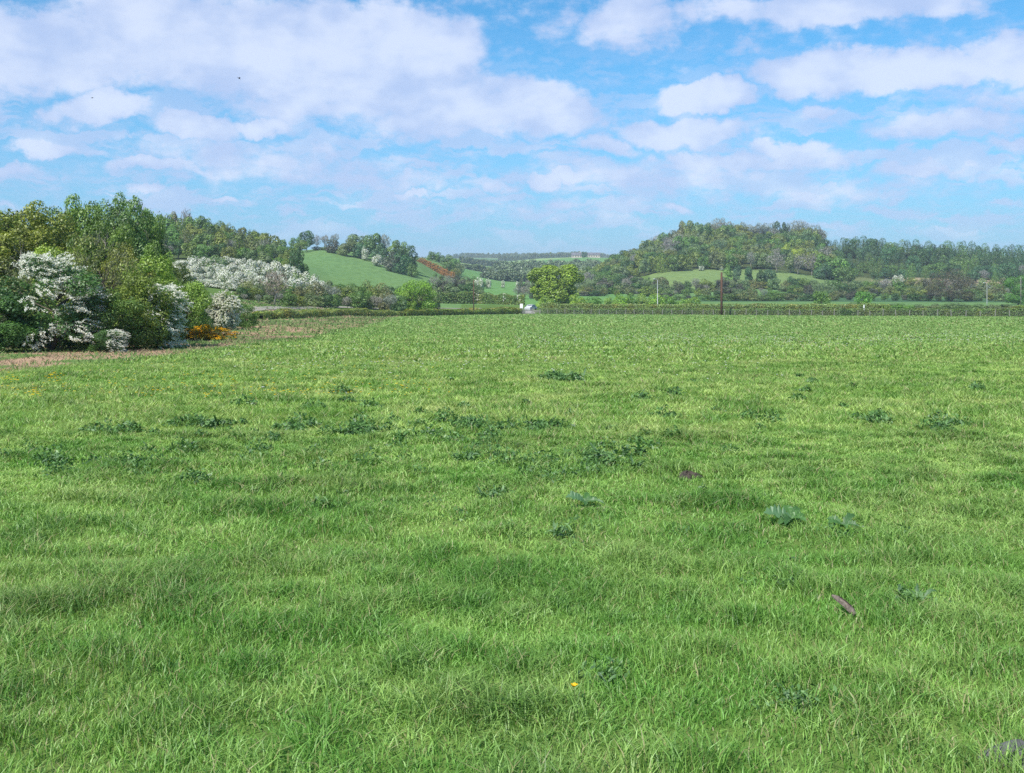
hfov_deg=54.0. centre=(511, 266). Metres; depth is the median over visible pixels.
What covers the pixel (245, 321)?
bush
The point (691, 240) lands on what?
broadleaf tree
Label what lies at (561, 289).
broadleaf tree
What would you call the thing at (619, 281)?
shrub
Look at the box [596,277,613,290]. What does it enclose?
shrub
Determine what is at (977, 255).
conifer tree
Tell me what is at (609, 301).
shrub
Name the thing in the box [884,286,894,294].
round crowned tree
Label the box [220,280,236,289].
blossom shrub
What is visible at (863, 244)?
conifer tree
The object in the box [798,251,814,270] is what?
broadleaf tree
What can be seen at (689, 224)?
broadleaf tree
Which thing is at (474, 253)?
distant woods
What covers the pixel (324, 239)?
bare tree
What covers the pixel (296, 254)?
round crowned tree
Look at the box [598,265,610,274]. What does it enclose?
broadleaf tree
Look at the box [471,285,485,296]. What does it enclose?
round crowned tree
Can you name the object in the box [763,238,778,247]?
round crowned tree
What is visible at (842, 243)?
conifer tree
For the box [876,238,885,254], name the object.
conifer tree
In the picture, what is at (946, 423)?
thistle
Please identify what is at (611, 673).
thistle
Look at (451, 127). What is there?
sky
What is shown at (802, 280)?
round crowned tree
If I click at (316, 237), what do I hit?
bare tree
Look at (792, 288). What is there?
shrub
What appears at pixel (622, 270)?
broadleaf tree
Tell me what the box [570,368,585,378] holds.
thistle
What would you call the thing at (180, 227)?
broadleaf tree
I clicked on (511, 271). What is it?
valley wood
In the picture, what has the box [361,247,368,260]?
blossom shrub
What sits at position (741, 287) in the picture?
round crowned tree
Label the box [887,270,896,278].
round crowned tree
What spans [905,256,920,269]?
round crowned tree
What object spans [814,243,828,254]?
broadleaf tree
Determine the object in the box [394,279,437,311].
broadleaf tree
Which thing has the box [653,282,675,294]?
shrub
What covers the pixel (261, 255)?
broadleaf tree
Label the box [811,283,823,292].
round crowned tree
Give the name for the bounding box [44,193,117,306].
tall tree
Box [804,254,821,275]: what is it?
bare tree
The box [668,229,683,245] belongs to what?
round crowned tree
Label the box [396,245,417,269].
round crowned tree
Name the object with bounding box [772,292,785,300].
shrub
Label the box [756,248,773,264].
round crowned tree
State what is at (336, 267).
ground
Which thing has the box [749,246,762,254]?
broadleaf tree
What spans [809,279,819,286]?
round crowned tree
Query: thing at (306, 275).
blossom shrub
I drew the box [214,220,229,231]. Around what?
round crowned tree
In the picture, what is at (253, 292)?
shrub
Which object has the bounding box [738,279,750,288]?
round crowned tree
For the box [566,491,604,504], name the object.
dock plant
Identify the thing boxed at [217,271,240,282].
blossom shrub
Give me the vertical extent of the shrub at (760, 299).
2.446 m
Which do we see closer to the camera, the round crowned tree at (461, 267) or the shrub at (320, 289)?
the shrub at (320, 289)
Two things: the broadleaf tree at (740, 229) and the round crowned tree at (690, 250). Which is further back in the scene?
the broadleaf tree at (740, 229)
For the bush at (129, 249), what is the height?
5.400 m
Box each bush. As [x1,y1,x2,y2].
[0,251,111,352]
[0,256,53,322]
[0,296,49,351]
[19,243,93,323]
[43,232,144,342]
[48,317,80,347]
[64,287,149,350]
[86,329,130,352]
[98,242,156,326]
[100,272,175,349]
[113,255,181,338]
[130,282,193,348]
[140,239,175,316]
[169,262,197,318]
[172,279,214,332]
[183,324,221,339]
[185,290,209,325]
[199,328,238,339]
[205,289,243,328]
[233,303,260,327]
[397,290,417,312]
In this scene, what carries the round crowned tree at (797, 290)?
on the ground at (336, 267)
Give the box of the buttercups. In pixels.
[7,351,432,396]
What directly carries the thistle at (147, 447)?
on the ground at (336, 267)
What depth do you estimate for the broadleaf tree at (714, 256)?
545.04 m
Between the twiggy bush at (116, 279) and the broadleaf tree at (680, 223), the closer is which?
the twiggy bush at (116, 279)
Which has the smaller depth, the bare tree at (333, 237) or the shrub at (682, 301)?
the shrub at (682, 301)
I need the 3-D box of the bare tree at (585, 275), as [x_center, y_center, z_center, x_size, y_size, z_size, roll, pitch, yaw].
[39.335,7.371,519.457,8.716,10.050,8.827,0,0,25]
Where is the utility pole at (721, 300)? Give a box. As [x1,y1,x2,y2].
[720,272,722,314]
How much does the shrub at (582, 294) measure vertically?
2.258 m
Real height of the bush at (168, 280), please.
4.305 m
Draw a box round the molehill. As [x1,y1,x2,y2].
[677,470,702,479]
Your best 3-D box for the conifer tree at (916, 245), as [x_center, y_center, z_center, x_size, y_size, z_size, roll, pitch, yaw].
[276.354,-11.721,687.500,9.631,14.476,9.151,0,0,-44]
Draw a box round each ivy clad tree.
[723,266,732,281]
[732,265,741,282]
[744,267,752,281]
[756,269,765,281]
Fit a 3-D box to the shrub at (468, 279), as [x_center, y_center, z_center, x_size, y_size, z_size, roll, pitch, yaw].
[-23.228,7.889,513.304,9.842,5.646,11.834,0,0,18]
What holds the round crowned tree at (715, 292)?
on the ground at (336, 267)
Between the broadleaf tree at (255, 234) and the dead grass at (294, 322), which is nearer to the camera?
the dead grass at (294, 322)
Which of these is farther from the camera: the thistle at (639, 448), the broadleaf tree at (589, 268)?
the broadleaf tree at (589, 268)
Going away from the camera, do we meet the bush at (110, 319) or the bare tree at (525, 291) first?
the bush at (110, 319)
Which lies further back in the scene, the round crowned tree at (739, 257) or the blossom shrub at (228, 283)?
the round crowned tree at (739, 257)
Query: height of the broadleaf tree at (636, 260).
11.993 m
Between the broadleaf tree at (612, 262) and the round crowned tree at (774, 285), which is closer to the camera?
the round crowned tree at (774, 285)
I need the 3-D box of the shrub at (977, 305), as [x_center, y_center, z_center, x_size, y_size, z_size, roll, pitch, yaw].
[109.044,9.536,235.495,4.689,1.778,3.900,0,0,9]
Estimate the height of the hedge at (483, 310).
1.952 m
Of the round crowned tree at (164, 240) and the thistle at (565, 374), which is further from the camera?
the round crowned tree at (164, 240)
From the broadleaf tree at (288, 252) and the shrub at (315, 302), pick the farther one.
the broadleaf tree at (288, 252)
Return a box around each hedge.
[253,308,402,319]
[400,307,524,315]
[434,291,524,304]
[434,307,519,312]
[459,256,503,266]
[461,252,614,257]
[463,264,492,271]
[498,251,602,260]
[537,307,1023,316]
[539,302,890,310]
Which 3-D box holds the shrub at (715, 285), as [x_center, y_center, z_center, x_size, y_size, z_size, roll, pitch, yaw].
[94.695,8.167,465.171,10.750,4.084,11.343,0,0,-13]
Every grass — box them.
[0,298,396,374]
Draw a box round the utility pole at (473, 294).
[473,280,473,309]
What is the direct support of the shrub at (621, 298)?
on the ground at (336, 267)
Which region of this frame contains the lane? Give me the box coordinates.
[223,306,515,312]
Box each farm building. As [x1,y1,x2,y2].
[571,253,581,257]
[587,253,599,257]
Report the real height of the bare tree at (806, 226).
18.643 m
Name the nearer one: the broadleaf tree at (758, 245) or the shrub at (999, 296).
the shrub at (999, 296)
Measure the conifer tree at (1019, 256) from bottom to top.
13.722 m
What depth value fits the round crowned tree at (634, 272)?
552.73 m
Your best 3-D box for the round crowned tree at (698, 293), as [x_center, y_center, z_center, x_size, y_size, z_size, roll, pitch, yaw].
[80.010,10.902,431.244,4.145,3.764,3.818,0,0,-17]
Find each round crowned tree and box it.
[151,214,172,225]
[158,231,167,245]
[188,234,202,241]
[193,244,213,260]
[203,227,215,237]
[206,223,219,234]
[210,242,227,257]
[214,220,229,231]
[219,223,234,233]
[220,246,237,259]
[223,232,242,252]
[236,286,252,298]
[252,283,271,298]
[256,243,273,260]
[261,253,278,265]
[263,295,273,303]
[264,242,283,255]
[267,249,282,260]
[269,288,279,299]
[275,253,289,260]
[275,257,286,265]
[279,287,291,300]
[281,258,297,268]
[281,293,297,305]
[286,257,308,275]
[288,237,299,248]
[288,246,304,272]
[291,286,305,297]
[294,240,307,251]
[323,280,338,295]
[325,240,339,252]
[328,294,342,306]
[332,283,346,299]
[337,238,356,255]
[349,292,368,310]
[352,243,366,258]
[358,298,372,309]
[370,243,388,262]
[382,251,399,270]
[386,286,406,293]
[390,295,406,311]
[392,254,410,273]
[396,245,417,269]
[427,251,435,260]
[432,280,446,295]
[434,252,444,262]
[440,254,452,264]
[443,282,460,296]
[450,258,460,267]
[451,268,461,276]
[453,263,464,272]
[457,280,466,288]
[458,284,472,291]
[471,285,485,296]
[577,285,587,292]
[582,278,594,286]
[585,280,596,290]
[596,284,607,290]
[599,288,607,294]
[608,254,624,261]
[616,274,628,280]
[621,251,632,260]
[625,287,635,295]
[627,264,639,277]
[630,278,638,284]
[631,248,645,256]
[635,279,650,290]
[636,250,649,257]
[640,240,654,248]
[642,253,653,270]
[648,255,663,272]
[649,239,664,245]
[652,251,668,267]
[654,277,669,288]
[657,232,669,242]
[663,249,676,266]
[667,254,682,270]
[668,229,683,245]
[670,280,680,289]
[671,243,687,255]
[674,251,687,259]
[674,284,684,293]
[675,254,691,270]
[681,289,690,295]
[682,242,701,258]
[683,228,689,237]
[687,247,700,259]
[688,230,702,243]
[694,284,704,289]
[694,288,701,295]
[695,235,707,250]
[697,243,713,253]
[697,250,709,262]
[697,255,711,268]
[699,230,712,241]
[701,288,710,295]
[703,222,716,228]
[707,240,726,258]
[707,246,720,263]
[710,233,729,241]
[713,290,719,296]
[716,277,729,286]
[719,247,732,259]
[719,254,738,268]
[720,243,737,251]
[725,248,737,259]
[726,231,735,237]
[726,238,738,250]
[729,253,744,267]
[735,283,744,290]
[737,234,753,243]
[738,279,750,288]
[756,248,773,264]
[760,252,775,268]
[762,269,776,284]
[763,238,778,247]
[766,277,780,289]
[771,234,785,244]
[772,221,781,233]
[780,243,794,252]
[780,280,790,289]
[781,222,789,231]
[783,234,792,242]
[788,278,802,288]
[790,227,805,234]
[792,287,803,294]
[794,245,806,251]
[795,278,809,287]
[801,240,815,250]
[804,288,812,295]
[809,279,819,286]
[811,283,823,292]
[812,233,823,243]
[812,263,831,278]
[825,256,851,279]
[828,285,837,292]
[836,265,858,281]
[840,281,851,290]
[841,246,854,257]
[843,238,858,251]
[845,293,853,299]
[848,262,856,269]
[849,244,859,257]
[850,280,864,290]
[857,246,875,259]
[857,263,867,272]
[859,281,873,289]
[867,293,876,300]
[868,239,881,252]
[868,288,877,295]
[870,271,878,278]
[870,278,886,290]
[879,268,889,278]
[880,290,889,295]
[880,293,888,299]
[881,247,899,260]
[883,264,897,272]
[884,242,893,253]
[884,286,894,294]
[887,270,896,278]
[891,242,904,256]
[891,293,900,300]
[896,269,907,278]
[901,248,913,260]
[903,287,915,298]
[904,278,923,288]
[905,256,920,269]
[910,249,930,264]
[912,244,924,251]
[912,285,925,293]
[916,279,931,287]
[922,247,936,262]
[924,284,938,294]
[929,249,944,262]
[935,244,949,253]
[937,249,955,264]
[942,262,954,274]
[943,291,955,300]
[949,256,963,270]
[950,248,963,259]
[950,265,964,277]
[959,258,972,271]
[963,293,972,300]
[966,269,980,281]
[969,265,983,276]
[978,259,995,267]
[985,292,995,300]
[986,247,1001,258]
[988,252,1004,263]
[995,277,1006,289]
[997,263,1017,276]
[998,257,1019,273]
[998,268,1013,279]
[1015,258,1023,273]
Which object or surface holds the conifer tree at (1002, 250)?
on the ground at (336, 267)
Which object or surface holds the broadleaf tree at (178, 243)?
on the ground at (336, 267)
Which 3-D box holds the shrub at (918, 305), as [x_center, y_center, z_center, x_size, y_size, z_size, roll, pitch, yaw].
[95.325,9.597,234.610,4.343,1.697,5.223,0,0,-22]
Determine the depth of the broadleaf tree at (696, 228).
670.58 m
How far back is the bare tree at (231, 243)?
321.90 m
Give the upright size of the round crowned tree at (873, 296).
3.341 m
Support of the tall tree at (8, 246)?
on the ground at (336, 267)
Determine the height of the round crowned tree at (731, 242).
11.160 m
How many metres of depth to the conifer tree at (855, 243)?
678.73 m
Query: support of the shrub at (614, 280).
on the ground at (336, 267)
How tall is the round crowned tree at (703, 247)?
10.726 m
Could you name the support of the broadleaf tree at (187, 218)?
on the ground at (336, 267)
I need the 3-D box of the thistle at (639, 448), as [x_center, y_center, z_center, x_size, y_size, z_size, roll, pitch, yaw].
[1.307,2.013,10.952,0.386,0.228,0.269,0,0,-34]
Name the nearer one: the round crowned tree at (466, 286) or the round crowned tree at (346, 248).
the round crowned tree at (466, 286)
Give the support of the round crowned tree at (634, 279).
on the ground at (336, 267)
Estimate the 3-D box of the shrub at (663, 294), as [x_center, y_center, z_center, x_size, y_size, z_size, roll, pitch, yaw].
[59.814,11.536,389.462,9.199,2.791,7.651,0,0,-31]
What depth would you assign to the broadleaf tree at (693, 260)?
555.91 m
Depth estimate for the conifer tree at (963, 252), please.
657.70 m
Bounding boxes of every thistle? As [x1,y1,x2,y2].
[36,450,63,462]
[116,419,144,428]
[139,442,157,450]
[192,412,226,428]
[193,474,214,484]
[288,419,314,425]
[312,495,330,507]
[337,424,358,434]
[369,424,384,431]
[448,449,478,461]
[474,485,504,499]
[488,421,507,429]
[527,415,557,427]
[536,373,552,379]
[540,465,568,475]
[547,521,578,538]
[549,371,572,377]
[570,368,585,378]
[591,446,615,464]
[596,666,618,687]
[619,442,650,456]
[625,455,652,467]
[769,569,799,586]
[774,686,822,711]
[864,413,891,421]
[893,583,936,605]
[929,417,955,427]
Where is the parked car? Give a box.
[524,304,536,309]
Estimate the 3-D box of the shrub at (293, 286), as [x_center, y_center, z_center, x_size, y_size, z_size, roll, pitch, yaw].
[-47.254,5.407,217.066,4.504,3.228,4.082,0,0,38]
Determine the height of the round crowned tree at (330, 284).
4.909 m
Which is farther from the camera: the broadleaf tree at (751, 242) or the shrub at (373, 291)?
the broadleaf tree at (751, 242)
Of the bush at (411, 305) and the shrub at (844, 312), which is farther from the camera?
the bush at (411, 305)
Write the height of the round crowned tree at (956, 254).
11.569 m
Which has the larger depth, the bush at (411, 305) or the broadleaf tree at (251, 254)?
the broadleaf tree at (251, 254)
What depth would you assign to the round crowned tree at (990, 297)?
393.29 m
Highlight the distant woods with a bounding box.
[414,253,555,258]
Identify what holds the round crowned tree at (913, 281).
on the ground at (336, 267)
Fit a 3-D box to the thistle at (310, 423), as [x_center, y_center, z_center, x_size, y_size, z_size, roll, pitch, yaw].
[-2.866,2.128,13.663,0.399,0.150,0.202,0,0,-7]
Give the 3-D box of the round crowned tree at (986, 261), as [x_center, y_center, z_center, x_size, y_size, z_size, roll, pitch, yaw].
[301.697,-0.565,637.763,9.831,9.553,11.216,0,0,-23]
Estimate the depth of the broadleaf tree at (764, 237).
648.62 m
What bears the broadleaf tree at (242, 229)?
on the ground at (336, 267)
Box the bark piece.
[831,594,855,615]
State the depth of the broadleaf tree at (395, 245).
504.50 m
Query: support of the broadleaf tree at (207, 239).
on the ground at (336, 267)
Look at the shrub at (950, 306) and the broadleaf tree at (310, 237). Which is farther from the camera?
the broadleaf tree at (310, 237)
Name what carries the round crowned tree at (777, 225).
on the ground at (336, 267)
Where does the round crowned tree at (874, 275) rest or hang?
on the ground at (336, 267)
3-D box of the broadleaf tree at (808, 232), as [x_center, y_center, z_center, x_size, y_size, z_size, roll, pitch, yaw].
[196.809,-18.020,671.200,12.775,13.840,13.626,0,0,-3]
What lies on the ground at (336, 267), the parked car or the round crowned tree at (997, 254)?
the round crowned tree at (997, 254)
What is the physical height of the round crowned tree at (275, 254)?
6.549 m
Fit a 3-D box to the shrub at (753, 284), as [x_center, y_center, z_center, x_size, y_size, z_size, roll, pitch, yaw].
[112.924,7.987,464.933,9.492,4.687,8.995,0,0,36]
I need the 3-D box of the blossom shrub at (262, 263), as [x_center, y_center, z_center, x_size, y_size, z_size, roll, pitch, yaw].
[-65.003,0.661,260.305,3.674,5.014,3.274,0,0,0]
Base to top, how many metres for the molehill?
0.100 m
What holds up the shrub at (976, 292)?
on the ground at (336, 267)
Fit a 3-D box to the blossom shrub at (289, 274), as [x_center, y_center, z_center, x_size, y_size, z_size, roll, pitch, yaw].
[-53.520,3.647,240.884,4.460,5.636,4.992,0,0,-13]
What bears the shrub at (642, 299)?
on the ground at (336, 267)
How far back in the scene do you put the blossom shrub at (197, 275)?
220.21 m
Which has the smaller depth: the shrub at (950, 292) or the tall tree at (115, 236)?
the tall tree at (115, 236)
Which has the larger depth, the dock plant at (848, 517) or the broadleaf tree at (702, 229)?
the broadleaf tree at (702, 229)
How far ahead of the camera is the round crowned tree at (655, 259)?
550.93 m
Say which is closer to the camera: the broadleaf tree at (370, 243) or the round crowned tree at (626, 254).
the broadleaf tree at (370, 243)
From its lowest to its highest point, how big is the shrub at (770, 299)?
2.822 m
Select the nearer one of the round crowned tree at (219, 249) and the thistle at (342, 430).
the thistle at (342, 430)
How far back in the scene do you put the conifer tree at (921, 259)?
628.44 m
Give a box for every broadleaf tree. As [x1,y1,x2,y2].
[164,218,183,237]
[166,226,183,248]
[166,240,184,258]
[168,211,179,233]
[174,215,193,242]
[175,219,187,238]
[177,229,191,254]
[181,241,197,257]
[184,223,200,235]
[186,228,206,238]
[191,233,215,249]
[193,215,214,234]
[210,231,229,251]
[230,233,252,248]
[231,235,244,258]
[233,227,246,234]
[235,247,250,259]
[242,236,260,251]
[244,250,257,262]
[250,231,269,241]
[253,251,270,265]
[257,238,270,251]
[259,233,279,245]
[276,246,291,255]
[277,239,286,248]
[284,248,299,260]
[297,230,314,250]
[347,234,366,254]
[363,233,381,254]
[386,240,407,259]
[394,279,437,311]
[442,261,455,271]
[526,263,584,304]
[585,266,597,271]
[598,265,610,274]
[606,258,616,269]
[611,266,628,279]
[618,257,630,264]
[620,261,635,276]
[634,254,642,269]
[638,258,650,275]
[648,246,665,252]
[654,242,662,249]
[668,236,688,252]
[678,221,688,236]
[679,220,693,235]
[684,236,699,250]
[688,251,704,267]
[690,224,702,238]
[697,226,713,238]
[704,239,713,249]
[708,251,725,269]
[709,227,725,238]
[714,237,727,247]
[716,224,735,236]
[734,225,748,235]
[735,250,748,263]
[737,239,749,245]
[741,245,750,253]
[742,231,753,239]
[743,239,754,246]
[748,253,766,268]
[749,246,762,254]
[750,243,765,251]
[756,233,773,242]
[764,243,773,250]
[770,245,783,254]
[777,249,792,261]
[784,252,796,272]
[787,231,801,239]
[788,238,805,250]
[789,235,808,243]
[791,247,804,268]
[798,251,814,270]
[799,235,818,246]
[801,229,817,241]
[805,247,818,259]
[806,228,817,237]
[808,251,824,268]
[812,291,830,303]
[813,254,833,268]
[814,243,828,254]
[815,239,829,249]
[824,245,837,252]
[832,252,846,264]
[855,291,873,303]
[922,264,934,275]
[932,263,946,273]
[979,265,997,279]
[1002,275,1023,304]
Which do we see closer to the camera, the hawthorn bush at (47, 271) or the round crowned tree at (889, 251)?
the hawthorn bush at (47, 271)
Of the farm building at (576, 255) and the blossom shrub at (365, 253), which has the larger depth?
the farm building at (576, 255)
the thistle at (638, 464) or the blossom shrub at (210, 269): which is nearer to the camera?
the thistle at (638, 464)
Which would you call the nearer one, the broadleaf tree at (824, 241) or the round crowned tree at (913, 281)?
the round crowned tree at (913, 281)
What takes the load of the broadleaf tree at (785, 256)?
on the ground at (336, 267)
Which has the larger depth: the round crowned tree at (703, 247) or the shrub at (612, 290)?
the round crowned tree at (703, 247)
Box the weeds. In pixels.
[0,370,986,724]
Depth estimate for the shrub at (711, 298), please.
388.84 m
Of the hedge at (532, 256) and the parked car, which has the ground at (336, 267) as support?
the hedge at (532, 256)
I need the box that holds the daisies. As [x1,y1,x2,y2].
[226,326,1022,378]
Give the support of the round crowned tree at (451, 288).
on the ground at (336, 267)
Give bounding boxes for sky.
[0,0,1023,257]
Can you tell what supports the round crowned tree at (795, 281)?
on the ground at (336, 267)
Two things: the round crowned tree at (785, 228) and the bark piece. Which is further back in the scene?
the round crowned tree at (785, 228)
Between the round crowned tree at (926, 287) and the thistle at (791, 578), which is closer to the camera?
the thistle at (791, 578)
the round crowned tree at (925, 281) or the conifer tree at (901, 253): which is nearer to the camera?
the round crowned tree at (925, 281)
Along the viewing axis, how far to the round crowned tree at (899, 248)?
686.12 m
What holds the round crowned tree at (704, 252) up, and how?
on the ground at (336, 267)
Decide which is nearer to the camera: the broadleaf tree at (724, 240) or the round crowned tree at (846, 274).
the round crowned tree at (846, 274)
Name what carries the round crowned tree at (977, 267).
on the ground at (336, 267)
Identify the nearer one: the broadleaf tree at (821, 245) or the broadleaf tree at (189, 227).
the broadleaf tree at (189, 227)
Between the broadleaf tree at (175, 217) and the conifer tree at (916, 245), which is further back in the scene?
the conifer tree at (916, 245)
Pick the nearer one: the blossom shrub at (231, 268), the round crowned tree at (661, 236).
the blossom shrub at (231, 268)
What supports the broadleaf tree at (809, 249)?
on the ground at (336, 267)
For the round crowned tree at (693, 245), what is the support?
on the ground at (336, 267)
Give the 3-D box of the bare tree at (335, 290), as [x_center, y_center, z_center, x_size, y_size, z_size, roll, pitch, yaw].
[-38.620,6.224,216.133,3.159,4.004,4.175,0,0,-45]
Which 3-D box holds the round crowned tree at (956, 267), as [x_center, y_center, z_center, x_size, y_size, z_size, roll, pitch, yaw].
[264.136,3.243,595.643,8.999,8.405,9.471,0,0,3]
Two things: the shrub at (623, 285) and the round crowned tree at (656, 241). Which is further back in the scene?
the round crowned tree at (656, 241)
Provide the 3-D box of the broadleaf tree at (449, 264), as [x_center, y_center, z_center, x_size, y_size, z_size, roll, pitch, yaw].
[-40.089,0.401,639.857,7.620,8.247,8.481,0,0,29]
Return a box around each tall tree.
[0,200,80,300]
[0,208,56,254]
[0,225,65,315]
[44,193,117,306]
[66,218,138,309]
[82,191,155,281]
[138,207,170,276]
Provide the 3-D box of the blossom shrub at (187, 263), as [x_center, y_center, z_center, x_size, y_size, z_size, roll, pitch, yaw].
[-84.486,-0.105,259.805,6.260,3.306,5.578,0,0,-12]
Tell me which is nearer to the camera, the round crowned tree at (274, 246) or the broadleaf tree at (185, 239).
the broadleaf tree at (185, 239)
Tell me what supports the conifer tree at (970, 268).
on the ground at (336, 267)
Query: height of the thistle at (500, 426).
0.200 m
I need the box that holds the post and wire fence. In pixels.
[539,309,1009,315]
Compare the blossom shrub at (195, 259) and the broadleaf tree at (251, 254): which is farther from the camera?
the broadleaf tree at (251, 254)
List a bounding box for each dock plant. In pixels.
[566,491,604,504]
[764,504,806,524]
[827,513,859,527]
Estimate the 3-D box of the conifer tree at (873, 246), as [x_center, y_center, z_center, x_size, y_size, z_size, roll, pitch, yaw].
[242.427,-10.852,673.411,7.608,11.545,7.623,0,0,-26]
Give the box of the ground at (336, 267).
[0,243,1023,772]
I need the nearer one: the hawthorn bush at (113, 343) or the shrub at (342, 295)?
the hawthorn bush at (113, 343)
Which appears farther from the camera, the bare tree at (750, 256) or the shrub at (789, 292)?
the bare tree at (750, 256)
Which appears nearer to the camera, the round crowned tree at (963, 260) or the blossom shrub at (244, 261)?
the blossom shrub at (244, 261)
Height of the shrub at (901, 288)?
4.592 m
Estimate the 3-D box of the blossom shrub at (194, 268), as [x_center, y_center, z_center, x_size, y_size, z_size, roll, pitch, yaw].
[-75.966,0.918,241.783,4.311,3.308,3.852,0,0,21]
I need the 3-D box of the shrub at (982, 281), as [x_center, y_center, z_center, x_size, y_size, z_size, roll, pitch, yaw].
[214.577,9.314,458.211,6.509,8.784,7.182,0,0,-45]
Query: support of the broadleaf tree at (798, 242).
on the ground at (336, 267)
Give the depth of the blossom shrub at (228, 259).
261.93 m
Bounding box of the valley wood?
[479,258,600,281]
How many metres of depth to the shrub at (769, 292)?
434.58 m
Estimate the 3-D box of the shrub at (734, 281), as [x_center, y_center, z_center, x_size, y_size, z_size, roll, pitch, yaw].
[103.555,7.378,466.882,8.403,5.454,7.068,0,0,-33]
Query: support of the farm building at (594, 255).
on the ground at (336, 267)
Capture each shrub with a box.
[175,260,195,267]
[187,255,207,270]
[189,264,204,275]
[191,272,204,280]
[192,279,207,284]
[199,273,209,280]
[204,265,219,276]
[204,279,218,287]
[205,255,229,266]
[206,271,220,279]
[210,282,226,288]
[213,263,228,272]
[214,256,233,265]
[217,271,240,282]
[218,264,240,275]
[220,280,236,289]
[228,282,246,290]
[230,258,244,266]
[233,271,246,283]
[233,281,256,294]
[235,258,247,269]
[238,288,262,298]
[239,263,254,275]
[239,272,258,282]
[244,267,267,279]
[247,259,259,270]
[247,274,257,283]
[253,275,272,284]
[256,260,266,269]
[264,265,278,276]
[270,260,282,272]
[280,271,295,285]
[282,264,299,273]
[285,278,303,288]
[288,284,299,292]
[290,270,309,281]
[292,272,304,282]
[295,295,308,305]
[303,274,318,283]
[303,284,314,301]
[304,293,324,306]
[307,282,327,301]
[312,246,322,249]
[316,291,333,306]
[335,287,353,304]
[342,287,366,305]
[344,283,361,289]
[349,285,373,306]
[358,280,372,290]
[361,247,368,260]
[368,285,379,307]
[371,254,381,265]
[373,282,385,306]
[378,288,392,309]
[406,262,418,276]
[431,284,441,309]
[457,277,472,284]
[474,277,483,291]
[485,278,490,287]
[516,279,527,292]
[535,295,553,307]
[562,295,576,305]
[569,292,587,305]
[574,282,588,291]
[576,291,590,295]
[581,286,595,293]
[586,296,602,305]
[587,290,604,295]
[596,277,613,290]
[604,296,618,305]
[605,277,622,288]
[608,286,621,293]
[611,277,625,288]
[613,283,635,293]
[613,293,627,305]
[623,293,638,305]
[628,283,645,293]
[635,293,649,306]
[636,286,660,295]
[646,294,664,306]
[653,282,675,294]
[655,288,669,294]
[659,293,677,299]
[662,294,677,306]
[668,294,686,299]
[677,281,691,289]
[677,298,685,305]
[684,296,700,305]
[694,279,713,289]
[701,295,717,300]
[710,280,728,287]
[715,293,736,300]
[716,287,738,294]
[727,277,742,287]
[729,289,745,296]
[736,291,758,300]
[746,279,765,288]
[749,295,771,300]
[754,281,770,288]
[757,294,777,300]
[761,291,784,294]
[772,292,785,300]
[777,286,789,290]
[779,291,801,296]
[782,293,797,299]
[786,285,804,292]
[799,293,816,300]
[815,279,834,290]
[827,292,839,300]
[829,278,846,288]
[833,289,847,296]
[838,283,857,293]
[840,307,851,315]
[857,284,882,293]
[888,278,904,293]
[889,303,915,310]
[895,285,905,294]
[898,280,913,288]
[906,293,932,300]
[913,290,927,297]
[914,304,927,310]
[924,303,939,310]
[925,268,978,300]
[937,303,959,310]
[946,303,975,310]
[954,289,983,297]
[957,277,977,290]
[967,304,985,310]
[969,285,992,295]
[969,293,984,300]
[974,278,988,292]
[986,304,1018,310]
[987,279,999,287]
[987,286,1007,297]
[990,284,1012,295]
[992,291,1012,300]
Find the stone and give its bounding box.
[978,739,1023,769]
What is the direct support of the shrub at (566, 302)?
on the ground at (336, 267)
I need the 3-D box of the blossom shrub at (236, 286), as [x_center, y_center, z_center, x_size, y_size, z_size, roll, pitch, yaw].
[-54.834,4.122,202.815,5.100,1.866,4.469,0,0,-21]
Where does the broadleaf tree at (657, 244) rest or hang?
on the ground at (336, 267)
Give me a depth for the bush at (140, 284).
40.14 m
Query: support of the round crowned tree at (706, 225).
on the ground at (336, 267)
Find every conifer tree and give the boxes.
[655,252,668,272]
[838,238,846,250]
[851,236,861,253]
[858,235,869,250]
[870,242,878,256]
[875,258,884,272]
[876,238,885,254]
[879,243,888,259]
[889,252,898,268]
[895,246,903,261]
[902,239,911,250]
[912,240,920,250]
[915,263,922,276]
[916,253,924,269]
[920,266,929,279]
[922,241,933,255]
[938,255,946,265]
[942,240,952,255]
[955,245,970,264]
[957,241,968,258]
[959,265,969,281]
[962,260,971,273]
[964,247,976,264]
[965,241,976,260]
[968,254,979,270]
[972,246,983,264]
[979,243,990,262]
[979,247,992,264]
[988,254,999,271]
[991,271,999,281]
[998,248,1008,262]
[1005,251,1014,260]
[1007,244,1016,258]
[1012,244,1023,258]
[1012,249,1022,262]
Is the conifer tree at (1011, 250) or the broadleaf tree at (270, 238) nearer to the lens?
the broadleaf tree at (270, 238)
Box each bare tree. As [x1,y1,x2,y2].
[180,209,190,225]
[224,239,237,252]
[258,269,289,304]
[277,293,282,303]
[315,235,320,244]
[321,235,328,245]
[321,283,333,294]
[329,287,341,297]
[330,234,338,242]
[341,297,351,308]
[371,295,381,309]
[379,235,392,261]
[383,295,396,309]
[444,275,454,284]
[512,287,523,294]
[520,286,528,294]
[583,272,595,281]
[622,277,631,290]
[660,239,680,249]
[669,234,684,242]
[690,278,698,289]
[710,217,726,229]
[737,222,747,230]
[747,224,756,232]
[747,252,755,264]
[755,223,764,233]
[761,223,775,233]
[767,252,783,272]
[769,228,779,235]
[789,219,803,231]
[792,254,806,274]
[797,221,810,234]
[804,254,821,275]
[810,224,822,237]
[819,230,828,239]
[819,247,831,258]
[879,279,891,289]
[979,270,988,278]
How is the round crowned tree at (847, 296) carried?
on the ground at (336, 267)

